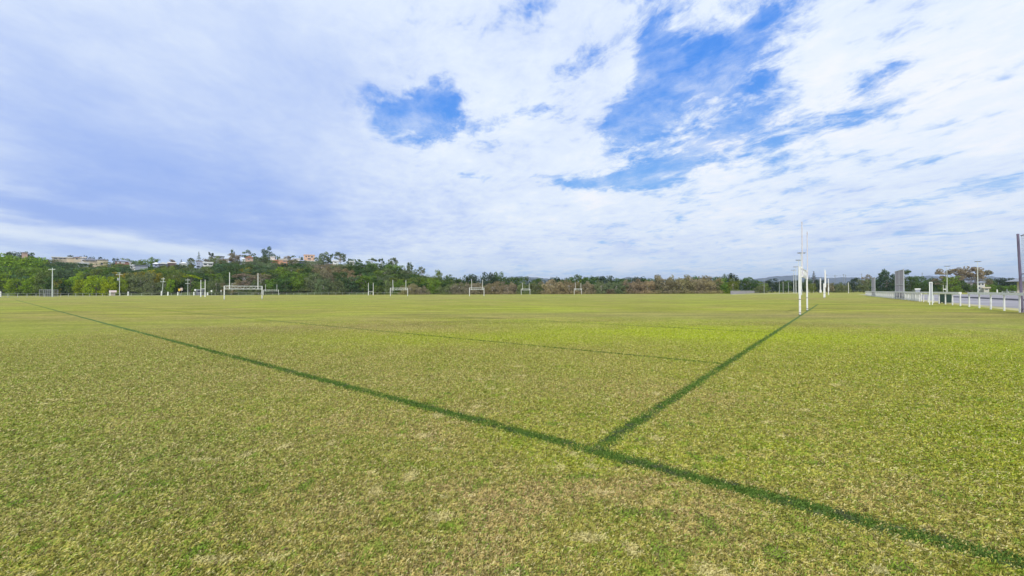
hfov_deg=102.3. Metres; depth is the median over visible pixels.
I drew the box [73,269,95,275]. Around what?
tree
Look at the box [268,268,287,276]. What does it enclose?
tree
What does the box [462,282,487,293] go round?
tree
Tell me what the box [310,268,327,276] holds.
tree
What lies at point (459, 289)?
tree
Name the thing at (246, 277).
tree
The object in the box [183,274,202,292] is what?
tree
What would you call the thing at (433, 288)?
tree
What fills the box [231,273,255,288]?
gum tree
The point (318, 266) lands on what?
tree
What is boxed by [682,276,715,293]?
tree
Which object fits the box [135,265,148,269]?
house
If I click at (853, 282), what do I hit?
tree
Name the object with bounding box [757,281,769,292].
tree
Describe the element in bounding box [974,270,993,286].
gum tree
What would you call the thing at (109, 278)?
tree
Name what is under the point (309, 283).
tree
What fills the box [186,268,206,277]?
tree
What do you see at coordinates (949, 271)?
gum tree
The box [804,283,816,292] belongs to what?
tree
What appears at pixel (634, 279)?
tree
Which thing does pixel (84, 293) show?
rail fence
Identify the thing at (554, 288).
tree
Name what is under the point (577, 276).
tree
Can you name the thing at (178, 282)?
tree
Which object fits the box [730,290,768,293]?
steel fence
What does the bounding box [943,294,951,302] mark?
wheelie bin
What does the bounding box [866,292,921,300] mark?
picket fence
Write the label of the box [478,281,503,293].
tree
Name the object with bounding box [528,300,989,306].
field marking
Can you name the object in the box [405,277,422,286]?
tree
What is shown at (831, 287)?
tree
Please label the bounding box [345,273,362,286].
tree
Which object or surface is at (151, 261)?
tree
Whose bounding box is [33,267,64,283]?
tree
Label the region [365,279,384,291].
tree
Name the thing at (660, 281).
tree
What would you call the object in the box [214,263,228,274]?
tree
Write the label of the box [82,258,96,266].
house
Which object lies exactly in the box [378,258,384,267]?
gum tree
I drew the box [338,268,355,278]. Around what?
tree
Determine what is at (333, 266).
tree
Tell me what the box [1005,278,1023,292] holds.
clubhouse
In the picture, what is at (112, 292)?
shelter
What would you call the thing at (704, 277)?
tree
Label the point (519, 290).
tree
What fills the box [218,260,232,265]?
tree
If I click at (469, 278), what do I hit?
tree
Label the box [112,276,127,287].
tree
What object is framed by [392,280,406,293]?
tree
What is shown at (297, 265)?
tree
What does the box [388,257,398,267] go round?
gum tree
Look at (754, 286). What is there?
tree
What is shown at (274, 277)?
woodland
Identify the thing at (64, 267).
tree
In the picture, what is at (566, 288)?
tree
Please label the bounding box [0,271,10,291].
tree
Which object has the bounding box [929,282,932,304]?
marker column
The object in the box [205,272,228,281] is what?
tree
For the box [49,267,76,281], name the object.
tree
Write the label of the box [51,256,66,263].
house
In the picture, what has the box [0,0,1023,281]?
sky
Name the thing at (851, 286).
woodland
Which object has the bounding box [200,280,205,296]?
rugby posts
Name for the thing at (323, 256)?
tree
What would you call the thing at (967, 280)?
house
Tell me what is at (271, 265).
tree
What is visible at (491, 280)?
tree
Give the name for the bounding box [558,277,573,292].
tree
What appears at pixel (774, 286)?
tree
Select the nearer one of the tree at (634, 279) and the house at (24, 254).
the tree at (634, 279)
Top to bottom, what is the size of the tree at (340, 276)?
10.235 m
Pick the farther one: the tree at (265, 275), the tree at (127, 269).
the tree at (127, 269)
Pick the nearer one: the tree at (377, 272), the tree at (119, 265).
the tree at (377, 272)
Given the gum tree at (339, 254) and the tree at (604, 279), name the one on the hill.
the gum tree at (339, 254)
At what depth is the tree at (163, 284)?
264.78 m
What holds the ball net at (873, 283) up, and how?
on the ground at (24, 318)
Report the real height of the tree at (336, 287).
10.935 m
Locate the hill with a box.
[0,267,518,295]
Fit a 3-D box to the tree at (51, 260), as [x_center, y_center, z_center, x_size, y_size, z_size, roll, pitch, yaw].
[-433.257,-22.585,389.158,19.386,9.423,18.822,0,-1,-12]
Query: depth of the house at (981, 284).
235.89 m
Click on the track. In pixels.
(1008, 303)
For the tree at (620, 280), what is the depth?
276.17 m
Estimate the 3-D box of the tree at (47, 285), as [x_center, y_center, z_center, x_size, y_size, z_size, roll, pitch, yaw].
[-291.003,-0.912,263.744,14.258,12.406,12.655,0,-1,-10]
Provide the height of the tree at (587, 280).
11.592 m
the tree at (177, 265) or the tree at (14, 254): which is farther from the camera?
the tree at (14, 254)
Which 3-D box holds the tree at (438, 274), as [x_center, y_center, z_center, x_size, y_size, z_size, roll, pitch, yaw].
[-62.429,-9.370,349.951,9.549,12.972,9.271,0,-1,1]
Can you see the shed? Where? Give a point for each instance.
(198, 291)
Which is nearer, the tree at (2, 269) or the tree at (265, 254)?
the tree at (2, 269)
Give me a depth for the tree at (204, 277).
289.67 m
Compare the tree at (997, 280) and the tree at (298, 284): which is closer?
the tree at (298, 284)
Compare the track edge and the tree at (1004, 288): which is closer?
the track edge
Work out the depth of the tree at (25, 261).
301.86 m
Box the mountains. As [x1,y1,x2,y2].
[478,275,1016,290]
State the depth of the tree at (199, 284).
264.57 m
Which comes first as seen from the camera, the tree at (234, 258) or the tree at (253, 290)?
the tree at (253, 290)
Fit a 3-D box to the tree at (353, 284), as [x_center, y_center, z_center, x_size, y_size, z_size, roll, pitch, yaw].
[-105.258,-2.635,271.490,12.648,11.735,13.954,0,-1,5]
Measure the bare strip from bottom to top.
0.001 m
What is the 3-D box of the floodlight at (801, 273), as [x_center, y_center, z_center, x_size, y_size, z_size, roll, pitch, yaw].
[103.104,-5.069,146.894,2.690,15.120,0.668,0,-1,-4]
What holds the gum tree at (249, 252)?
on the hill
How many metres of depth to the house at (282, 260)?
386.06 m
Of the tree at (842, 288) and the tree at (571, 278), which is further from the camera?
the tree at (842, 288)
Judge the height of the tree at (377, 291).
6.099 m
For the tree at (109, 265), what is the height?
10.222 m
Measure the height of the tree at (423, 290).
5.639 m
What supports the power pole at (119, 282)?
on the ground at (24, 318)
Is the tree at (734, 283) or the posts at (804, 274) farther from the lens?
the tree at (734, 283)
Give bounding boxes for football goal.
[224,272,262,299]
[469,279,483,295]
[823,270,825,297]
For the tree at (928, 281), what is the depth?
288.74 m
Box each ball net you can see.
[871,277,874,294]
[895,269,904,299]
[1016,234,1023,312]
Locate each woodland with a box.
[1,256,478,294]
[379,275,751,290]
[741,281,1015,291]
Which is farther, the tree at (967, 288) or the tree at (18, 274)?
the tree at (18, 274)
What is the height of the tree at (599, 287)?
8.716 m
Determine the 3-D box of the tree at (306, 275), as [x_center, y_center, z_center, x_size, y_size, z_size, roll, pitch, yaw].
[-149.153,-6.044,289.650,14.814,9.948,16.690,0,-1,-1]
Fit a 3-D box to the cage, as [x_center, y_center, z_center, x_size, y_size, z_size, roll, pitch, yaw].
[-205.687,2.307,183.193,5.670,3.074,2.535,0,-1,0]
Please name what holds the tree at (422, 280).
on the hill
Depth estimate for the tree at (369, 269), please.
345.87 m
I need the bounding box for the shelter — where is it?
[109,290,116,295]
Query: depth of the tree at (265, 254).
398.79 m
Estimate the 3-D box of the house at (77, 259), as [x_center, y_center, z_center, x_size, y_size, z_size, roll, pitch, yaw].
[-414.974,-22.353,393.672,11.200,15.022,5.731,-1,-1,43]
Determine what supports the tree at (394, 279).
on the hill
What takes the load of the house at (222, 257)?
on the hill
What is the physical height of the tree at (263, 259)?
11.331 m
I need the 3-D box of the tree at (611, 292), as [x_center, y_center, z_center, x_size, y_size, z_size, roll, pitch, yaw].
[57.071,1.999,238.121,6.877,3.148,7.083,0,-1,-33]
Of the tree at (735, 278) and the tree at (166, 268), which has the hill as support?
the tree at (166, 268)
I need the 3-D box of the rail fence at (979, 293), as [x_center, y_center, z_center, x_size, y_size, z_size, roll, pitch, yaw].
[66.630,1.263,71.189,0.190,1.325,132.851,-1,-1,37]
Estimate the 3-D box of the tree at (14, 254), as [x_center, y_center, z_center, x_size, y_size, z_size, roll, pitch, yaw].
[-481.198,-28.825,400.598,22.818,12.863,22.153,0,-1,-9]
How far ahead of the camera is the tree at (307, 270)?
310.19 m
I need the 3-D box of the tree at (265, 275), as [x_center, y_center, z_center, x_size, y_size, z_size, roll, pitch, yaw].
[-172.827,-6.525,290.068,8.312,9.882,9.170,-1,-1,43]
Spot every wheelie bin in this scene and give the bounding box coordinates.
[938,294,943,302]
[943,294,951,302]
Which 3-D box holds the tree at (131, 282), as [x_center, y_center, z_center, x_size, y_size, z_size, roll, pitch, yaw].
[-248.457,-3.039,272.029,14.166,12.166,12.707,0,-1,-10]
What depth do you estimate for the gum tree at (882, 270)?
289.83 m
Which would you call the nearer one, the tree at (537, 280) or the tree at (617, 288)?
the tree at (617, 288)
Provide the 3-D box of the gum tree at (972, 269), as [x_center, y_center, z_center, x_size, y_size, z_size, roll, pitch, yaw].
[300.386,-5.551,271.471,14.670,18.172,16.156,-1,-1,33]
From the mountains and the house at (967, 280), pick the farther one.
the mountains
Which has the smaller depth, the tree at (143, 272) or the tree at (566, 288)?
the tree at (566, 288)
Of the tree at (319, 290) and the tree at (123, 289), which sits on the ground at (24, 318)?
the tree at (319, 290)
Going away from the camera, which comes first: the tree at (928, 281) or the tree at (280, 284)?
the tree at (280, 284)
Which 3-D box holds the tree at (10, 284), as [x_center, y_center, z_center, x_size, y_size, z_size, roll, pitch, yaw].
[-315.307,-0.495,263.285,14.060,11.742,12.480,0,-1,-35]
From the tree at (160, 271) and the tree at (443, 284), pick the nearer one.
the tree at (443, 284)
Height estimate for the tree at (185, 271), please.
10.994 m
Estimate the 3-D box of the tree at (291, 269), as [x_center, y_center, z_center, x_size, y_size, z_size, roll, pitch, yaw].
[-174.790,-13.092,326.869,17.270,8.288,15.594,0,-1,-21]
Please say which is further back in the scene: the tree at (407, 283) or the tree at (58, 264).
the tree at (58, 264)
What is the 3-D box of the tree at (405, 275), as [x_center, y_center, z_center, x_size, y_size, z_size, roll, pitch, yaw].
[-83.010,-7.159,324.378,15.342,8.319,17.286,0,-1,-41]
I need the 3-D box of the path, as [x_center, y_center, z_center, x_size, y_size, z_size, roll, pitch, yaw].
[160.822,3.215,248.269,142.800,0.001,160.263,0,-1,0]
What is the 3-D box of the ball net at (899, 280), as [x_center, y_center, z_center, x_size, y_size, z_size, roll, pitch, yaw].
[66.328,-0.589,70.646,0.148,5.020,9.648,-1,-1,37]
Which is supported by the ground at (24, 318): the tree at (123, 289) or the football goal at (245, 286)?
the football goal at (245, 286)
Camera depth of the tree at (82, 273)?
275.23 m
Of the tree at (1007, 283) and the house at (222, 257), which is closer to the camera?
the tree at (1007, 283)
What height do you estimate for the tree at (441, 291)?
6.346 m
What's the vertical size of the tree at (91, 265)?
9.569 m
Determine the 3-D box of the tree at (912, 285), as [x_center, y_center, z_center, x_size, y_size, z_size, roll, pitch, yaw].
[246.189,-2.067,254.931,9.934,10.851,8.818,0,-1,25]
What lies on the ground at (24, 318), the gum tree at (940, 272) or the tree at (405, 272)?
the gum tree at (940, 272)
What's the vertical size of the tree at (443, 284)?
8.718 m
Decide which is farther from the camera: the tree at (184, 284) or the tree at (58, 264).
the tree at (58, 264)
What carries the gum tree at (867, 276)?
on the ground at (24, 318)
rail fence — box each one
[17,293,260,296]
[865,291,1023,312]
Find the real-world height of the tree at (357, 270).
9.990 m
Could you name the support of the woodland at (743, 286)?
on the ground at (24, 318)
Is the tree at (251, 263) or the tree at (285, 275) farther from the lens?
the tree at (251, 263)
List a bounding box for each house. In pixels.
[21,252,27,257]
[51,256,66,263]
[66,257,73,263]
[73,257,80,267]
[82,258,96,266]
[97,259,108,265]
[115,260,130,266]
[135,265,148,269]
[159,262,167,266]
[167,262,176,266]
[196,261,203,268]
[202,262,212,266]
[213,256,224,263]
[245,256,252,261]
[278,258,286,265]
[303,254,314,260]
[964,279,973,292]
[976,281,985,291]
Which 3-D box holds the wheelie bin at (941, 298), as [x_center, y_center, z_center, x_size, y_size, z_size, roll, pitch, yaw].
[51.365,1.249,49.168,0.620,1.047,0.737,0,-1,-37]
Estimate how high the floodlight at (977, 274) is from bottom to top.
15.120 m
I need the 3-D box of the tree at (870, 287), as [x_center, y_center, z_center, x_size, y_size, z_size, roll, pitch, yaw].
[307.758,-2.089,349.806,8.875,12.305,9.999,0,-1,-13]
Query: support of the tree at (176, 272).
on the hill
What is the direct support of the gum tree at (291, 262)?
on the hill
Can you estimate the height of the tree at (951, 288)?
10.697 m
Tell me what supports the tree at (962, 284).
on the ground at (24, 318)
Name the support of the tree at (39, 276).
on the ground at (24, 318)
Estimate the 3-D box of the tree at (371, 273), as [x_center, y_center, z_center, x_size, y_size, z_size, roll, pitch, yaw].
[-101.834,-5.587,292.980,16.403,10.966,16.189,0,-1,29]
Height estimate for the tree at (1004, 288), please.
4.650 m
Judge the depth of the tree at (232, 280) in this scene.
282.64 m
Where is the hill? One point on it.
(246, 292)
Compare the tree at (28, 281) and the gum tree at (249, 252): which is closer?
the tree at (28, 281)
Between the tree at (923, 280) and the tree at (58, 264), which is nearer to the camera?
the tree at (923, 280)
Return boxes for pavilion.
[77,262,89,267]
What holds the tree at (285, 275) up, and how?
on the hill
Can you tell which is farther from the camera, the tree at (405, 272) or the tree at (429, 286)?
the tree at (405, 272)
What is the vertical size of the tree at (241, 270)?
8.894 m
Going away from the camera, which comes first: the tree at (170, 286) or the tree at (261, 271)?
the tree at (170, 286)
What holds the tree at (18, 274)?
on the hill
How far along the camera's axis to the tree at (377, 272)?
317.79 m
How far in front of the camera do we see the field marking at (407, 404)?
6.89 m
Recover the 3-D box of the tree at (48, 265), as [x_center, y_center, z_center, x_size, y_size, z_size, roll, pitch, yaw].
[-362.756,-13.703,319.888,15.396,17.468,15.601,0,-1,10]
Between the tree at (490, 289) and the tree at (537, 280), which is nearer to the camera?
the tree at (490, 289)
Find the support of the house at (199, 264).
on the hill
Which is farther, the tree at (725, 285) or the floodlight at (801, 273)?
the tree at (725, 285)
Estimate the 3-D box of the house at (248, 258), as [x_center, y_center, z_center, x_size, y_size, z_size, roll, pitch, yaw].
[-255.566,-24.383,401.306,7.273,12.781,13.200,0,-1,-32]
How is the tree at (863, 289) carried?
on the ground at (24, 318)
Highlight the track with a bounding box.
[863,294,1023,307]
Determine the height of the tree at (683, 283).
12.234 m
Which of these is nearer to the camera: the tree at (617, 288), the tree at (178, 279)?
the tree at (617, 288)
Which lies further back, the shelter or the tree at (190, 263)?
the tree at (190, 263)
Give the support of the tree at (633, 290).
on the ground at (24, 318)
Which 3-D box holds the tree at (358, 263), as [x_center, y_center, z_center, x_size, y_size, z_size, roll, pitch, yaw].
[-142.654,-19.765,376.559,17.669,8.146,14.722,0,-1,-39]
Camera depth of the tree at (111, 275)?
290.35 m
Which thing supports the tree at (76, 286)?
on the hill
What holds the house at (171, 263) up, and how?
on the hill
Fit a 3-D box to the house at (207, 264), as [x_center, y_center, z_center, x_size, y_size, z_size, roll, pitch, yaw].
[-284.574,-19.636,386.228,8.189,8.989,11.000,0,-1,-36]
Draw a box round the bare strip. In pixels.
[859,294,1018,310]
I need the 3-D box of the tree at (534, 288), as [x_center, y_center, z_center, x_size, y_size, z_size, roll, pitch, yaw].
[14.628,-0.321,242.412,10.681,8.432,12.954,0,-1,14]
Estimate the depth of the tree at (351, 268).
344.63 m
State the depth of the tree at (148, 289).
261.48 m
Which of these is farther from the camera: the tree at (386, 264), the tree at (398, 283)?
the tree at (386, 264)
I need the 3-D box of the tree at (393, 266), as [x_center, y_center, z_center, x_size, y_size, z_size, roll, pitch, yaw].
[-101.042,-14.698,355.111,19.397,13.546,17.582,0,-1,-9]
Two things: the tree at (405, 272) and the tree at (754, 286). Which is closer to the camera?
the tree at (754, 286)
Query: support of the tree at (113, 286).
on the ground at (24, 318)
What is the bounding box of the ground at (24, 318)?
[0,290,1023,575]
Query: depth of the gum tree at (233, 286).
262.16 m
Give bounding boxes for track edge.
[953,296,1023,300]
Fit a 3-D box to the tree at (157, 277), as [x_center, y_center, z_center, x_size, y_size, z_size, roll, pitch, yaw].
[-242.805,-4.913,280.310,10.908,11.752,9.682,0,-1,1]
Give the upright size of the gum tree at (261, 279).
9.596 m
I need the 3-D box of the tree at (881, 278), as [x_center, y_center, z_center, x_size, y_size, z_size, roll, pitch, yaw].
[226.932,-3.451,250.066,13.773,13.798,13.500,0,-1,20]
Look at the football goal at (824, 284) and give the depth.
85.74 m
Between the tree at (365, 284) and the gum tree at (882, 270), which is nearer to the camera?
the tree at (365, 284)
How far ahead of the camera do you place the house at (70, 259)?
394.44 m
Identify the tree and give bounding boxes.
[0,253,28,277]
[0,266,22,283]
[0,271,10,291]
[1,278,30,295]
[2,252,21,257]
[8,274,29,293]
[10,267,34,279]
[14,256,47,273]
[17,275,44,295]
[21,267,44,280]
[30,259,56,267]
[31,269,53,294]
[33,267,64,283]
[40,277,71,294]
[44,266,70,273]
[47,259,61,263]
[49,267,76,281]
[53,280,61,294]
[54,262,80,270]
[55,276,83,292]
[61,270,88,285]
[71,279,95,294]
[73,263,95,268]
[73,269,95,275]
[73,271,86,289]
[82,275,111,294]
[85,268,107,280]
[92,274,118,281]
[97,262,114,267]
[97,282,120,294]
[98,268,120,276]
[99,276,117,292]
[108,266,134,272]
[111,264,129,267]
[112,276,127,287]
[114,267,130,274]
[120,275,145,291]
[120,279,128,294]
[121,271,156,291]
[135,259,150,266]
[135,270,156,280]
[141,268,154,272]
[141,279,162,294]
[146,272,163,287]
[149,257,159,266]
[154,269,175,279]
[154,279,176,292]
[155,265,175,273]
[159,269,187,282]
[164,272,187,290]
[165,279,175,293]
[167,278,188,291]
[173,264,188,270]
[177,270,199,281]
[179,278,200,290]
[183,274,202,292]
[186,259,195,266]
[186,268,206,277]
[190,281,216,291]
[192,272,211,282]
[200,266,220,276]
[202,276,226,294]
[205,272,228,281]
[209,256,220,264]
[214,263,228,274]
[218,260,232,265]
[219,271,242,284]
[220,279,242,294]
[223,263,244,273]
[228,253,242,263]
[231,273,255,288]
[233,269,252,283]
[239,260,263,271]
[239,267,251,275]
[242,250,256,258]
[242,265,259,274]
[248,280,268,293]
[250,273,270,284]
[252,257,269,264]
[252,265,275,276]
[256,261,281,270]
[259,272,273,281]
[261,246,271,257]
[264,279,280,292]
[265,273,278,282]
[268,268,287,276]
[270,277,293,292]
[278,271,295,284]
[280,266,300,275]
[286,259,297,265]
[286,263,305,270]
[288,272,312,282]
[289,275,306,291]
[298,267,314,274]
[298,277,324,291]
[301,260,322,266]
[303,273,326,281]
[310,263,331,271]
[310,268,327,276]
[313,277,333,294]
[316,251,330,264]
[318,268,339,282]
[323,265,340,278]
[327,278,346,293]
[329,265,348,271]
[332,271,348,283]
[333,252,345,264]
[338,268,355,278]
[340,275,359,292]
[341,265,358,273]
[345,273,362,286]
[348,262,362,268]
[352,267,368,275]
[355,275,376,291]
[358,263,376,274]
[361,272,377,283]
[363,262,382,269]
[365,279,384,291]
[369,270,383,278]
[371,285,384,294]
[374,268,394,276]
[375,274,393,285]
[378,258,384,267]
[380,262,395,270]
[382,279,398,294]
[385,264,404,274]
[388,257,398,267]
[389,277,407,284]
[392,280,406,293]
[396,283,420,294]
[397,282,413,288]
[399,266,418,277]
[399,274,415,279]
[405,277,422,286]
[409,282,428,287]
[412,286,429,294]
[417,266,424,277]
[419,277,438,287]
[427,279,442,293]
[431,280,440,293]
[434,269,442,280]
[436,285,452,294]
[438,281,453,291]
[446,282,471,293]
[447,277,461,283]
[462,274,479,285]
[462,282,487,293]
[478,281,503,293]
[481,272,500,290]
[489,272,504,290]
[495,281,517,293]
[502,276,519,289]
[514,276,528,290]
[516,282,531,293]
[528,278,542,291]
[528,281,545,293]
[538,279,567,293]
[549,277,561,289]
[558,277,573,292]
[558,279,579,293]
[569,274,582,290]
[576,281,596,293]
[579,277,596,288]
[590,280,610,293]
[595,275,613,289]
[604,281,628,293]
[605,289,616,293]
[610,278,622,287]
[619,279,646,293]
[632,276,645,288]
[636,280,660,293]
[647,274,682,293]
[663,274,697,293]
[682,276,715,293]
[697,275,714,281]
[698,277,723,293]
[716,278,727,292]
[721,287,731,293]
[727,273,742,289]
[727,277,740,293]
[741,277,754,290]
[741,279,759,290]
[753,285,768,292]
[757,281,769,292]
[763,278,780,292]
[780,281,791,292]
[788,280,804,292]
[802,279,813,291]
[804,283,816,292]
[810,271,817,288]
[813,279,823,292]
[825,283,834,292]
[831,282,841,292]
[835,283,850,292]
[849,277,861,291]
[855,279,871,292]
[861,274,871,290]
[868,278,878,290]
[875,272,894,290]
[881,269,889,290]
[904,276,920,291]
[913,276,926,291]
[918,284,935,291]
[923,277,937,290]
[930,269,957,285]
[937,276,965,291]
[945,267,973,287]
[954,266,986,287]
[958,280,970,292]
[963,284,976,292]
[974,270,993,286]
[984,278,997,291]
[985,284,996,291]
[993,277,1006,289]
[994,285,1011,292]
[999,278,1016,290]
[1003,285,1016,292]
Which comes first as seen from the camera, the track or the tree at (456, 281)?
the track
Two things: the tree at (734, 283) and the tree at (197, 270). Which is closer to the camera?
the tree at (734, 283)
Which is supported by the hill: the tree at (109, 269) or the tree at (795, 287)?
the tree at (109, 269)
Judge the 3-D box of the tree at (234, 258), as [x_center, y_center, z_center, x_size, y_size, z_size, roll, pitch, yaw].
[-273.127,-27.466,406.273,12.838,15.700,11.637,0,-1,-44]
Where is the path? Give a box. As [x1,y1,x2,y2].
[731,293,788,294]
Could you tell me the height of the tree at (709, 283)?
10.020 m
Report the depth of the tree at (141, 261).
408.42 m
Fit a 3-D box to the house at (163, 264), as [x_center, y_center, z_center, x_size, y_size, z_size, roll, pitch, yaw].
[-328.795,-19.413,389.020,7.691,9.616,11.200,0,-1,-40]
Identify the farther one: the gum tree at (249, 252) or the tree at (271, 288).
the gum tree at (249, 252)
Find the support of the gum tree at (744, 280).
on the ground at (24, 318)
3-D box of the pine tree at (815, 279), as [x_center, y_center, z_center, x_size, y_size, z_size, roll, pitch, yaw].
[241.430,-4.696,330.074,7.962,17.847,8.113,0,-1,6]
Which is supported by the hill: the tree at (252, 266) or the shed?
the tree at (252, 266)
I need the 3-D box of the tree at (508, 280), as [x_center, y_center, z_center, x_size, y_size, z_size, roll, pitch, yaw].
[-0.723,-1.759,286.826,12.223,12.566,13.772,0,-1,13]
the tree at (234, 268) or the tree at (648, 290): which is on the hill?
the tree at (234, 268)
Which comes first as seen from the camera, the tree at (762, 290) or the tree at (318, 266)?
the tree at (762, 290)
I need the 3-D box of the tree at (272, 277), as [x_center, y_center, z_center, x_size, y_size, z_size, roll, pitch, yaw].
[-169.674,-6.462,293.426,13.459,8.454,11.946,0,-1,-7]
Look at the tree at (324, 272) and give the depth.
295.42 m
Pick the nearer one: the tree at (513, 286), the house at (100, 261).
the tree at (513, 286)
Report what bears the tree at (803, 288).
on the ground at (24, 318)
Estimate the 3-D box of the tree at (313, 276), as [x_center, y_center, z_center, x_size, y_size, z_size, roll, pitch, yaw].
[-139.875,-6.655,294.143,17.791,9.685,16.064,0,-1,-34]
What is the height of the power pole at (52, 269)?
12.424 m
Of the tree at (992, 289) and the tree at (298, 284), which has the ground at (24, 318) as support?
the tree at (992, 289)
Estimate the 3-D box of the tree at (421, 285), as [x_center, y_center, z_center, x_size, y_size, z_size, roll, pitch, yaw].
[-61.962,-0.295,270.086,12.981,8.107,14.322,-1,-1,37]
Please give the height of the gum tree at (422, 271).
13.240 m
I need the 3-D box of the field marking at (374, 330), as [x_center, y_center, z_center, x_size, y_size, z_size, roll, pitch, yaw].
[-26.874,1.883,33.153,79.512,0.001,0.122,-1,-1,38]
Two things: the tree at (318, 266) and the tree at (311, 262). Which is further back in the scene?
the tree at (311, 262)
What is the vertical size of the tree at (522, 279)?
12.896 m
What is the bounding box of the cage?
[39,290,57,296]
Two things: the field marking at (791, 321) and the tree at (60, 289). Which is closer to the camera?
the field marking at (791, 321)
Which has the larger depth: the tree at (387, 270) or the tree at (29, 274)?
the tree at (387, 270)
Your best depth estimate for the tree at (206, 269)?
323.21 m
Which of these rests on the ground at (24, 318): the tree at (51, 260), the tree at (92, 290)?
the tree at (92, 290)
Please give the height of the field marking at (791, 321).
0.001 m
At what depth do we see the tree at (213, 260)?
393.80 m
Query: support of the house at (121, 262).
on the hill
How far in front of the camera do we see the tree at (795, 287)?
343.13 m
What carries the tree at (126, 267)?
on the hill
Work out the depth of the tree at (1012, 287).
248.94 m
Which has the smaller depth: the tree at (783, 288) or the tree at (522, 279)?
the tree at (522, 279)
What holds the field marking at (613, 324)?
on the ground at (24, 318)
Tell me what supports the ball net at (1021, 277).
on the ground at (24, 318)
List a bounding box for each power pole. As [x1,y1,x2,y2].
[48,268,54,296]
[116,272,120,295]
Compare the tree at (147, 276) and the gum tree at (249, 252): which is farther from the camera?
the gum tree at (249, 252)
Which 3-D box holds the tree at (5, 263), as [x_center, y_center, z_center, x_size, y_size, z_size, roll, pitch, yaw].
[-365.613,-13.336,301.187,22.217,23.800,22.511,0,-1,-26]
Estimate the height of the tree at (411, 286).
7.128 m
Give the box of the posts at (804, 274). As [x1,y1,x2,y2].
[798,222,807,314]
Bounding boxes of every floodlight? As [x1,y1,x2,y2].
[796,260,800,293]
[798,252,805,294]
[974,261,981,291]
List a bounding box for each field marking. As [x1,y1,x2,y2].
[17,300,1023,564]
[105,304,718,363]
[471,317,753,331]
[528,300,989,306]
[594,304,817,448]
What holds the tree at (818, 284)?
on the ground at (24, 318)
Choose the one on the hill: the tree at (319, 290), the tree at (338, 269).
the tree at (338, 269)
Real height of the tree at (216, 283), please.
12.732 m
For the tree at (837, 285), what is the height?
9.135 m
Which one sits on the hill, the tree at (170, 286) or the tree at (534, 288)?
the tree at (170, 286)
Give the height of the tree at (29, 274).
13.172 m
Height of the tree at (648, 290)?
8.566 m
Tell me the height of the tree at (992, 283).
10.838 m
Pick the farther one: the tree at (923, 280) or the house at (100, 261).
the house at (100, 261)
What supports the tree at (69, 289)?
on the hill
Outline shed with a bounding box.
[196,289,203,294]
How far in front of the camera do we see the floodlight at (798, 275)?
181.59 m
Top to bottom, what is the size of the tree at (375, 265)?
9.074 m
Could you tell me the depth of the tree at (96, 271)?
297.60 m
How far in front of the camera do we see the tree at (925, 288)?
260.84 m
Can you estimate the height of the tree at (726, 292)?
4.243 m
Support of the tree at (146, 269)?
on the hill
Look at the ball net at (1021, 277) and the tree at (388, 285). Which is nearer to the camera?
the ball net at (1021, 277)
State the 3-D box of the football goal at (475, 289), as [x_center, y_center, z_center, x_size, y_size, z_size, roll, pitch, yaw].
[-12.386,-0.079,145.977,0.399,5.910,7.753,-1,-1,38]
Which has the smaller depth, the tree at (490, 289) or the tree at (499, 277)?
the tree at (490, 289)
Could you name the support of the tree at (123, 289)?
on the hill
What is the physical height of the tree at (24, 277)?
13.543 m
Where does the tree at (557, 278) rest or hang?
on the ground at (24, 318)
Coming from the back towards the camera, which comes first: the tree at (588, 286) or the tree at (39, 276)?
the tree at (39, 276)
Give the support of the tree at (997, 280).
on the ground at (24, 318)
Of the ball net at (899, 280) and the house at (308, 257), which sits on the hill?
the house at (308, 257)
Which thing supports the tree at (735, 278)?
on the ground at (24, 318)
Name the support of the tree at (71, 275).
on the hill
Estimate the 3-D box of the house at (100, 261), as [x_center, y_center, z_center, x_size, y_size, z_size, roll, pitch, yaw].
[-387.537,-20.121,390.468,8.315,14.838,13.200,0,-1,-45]

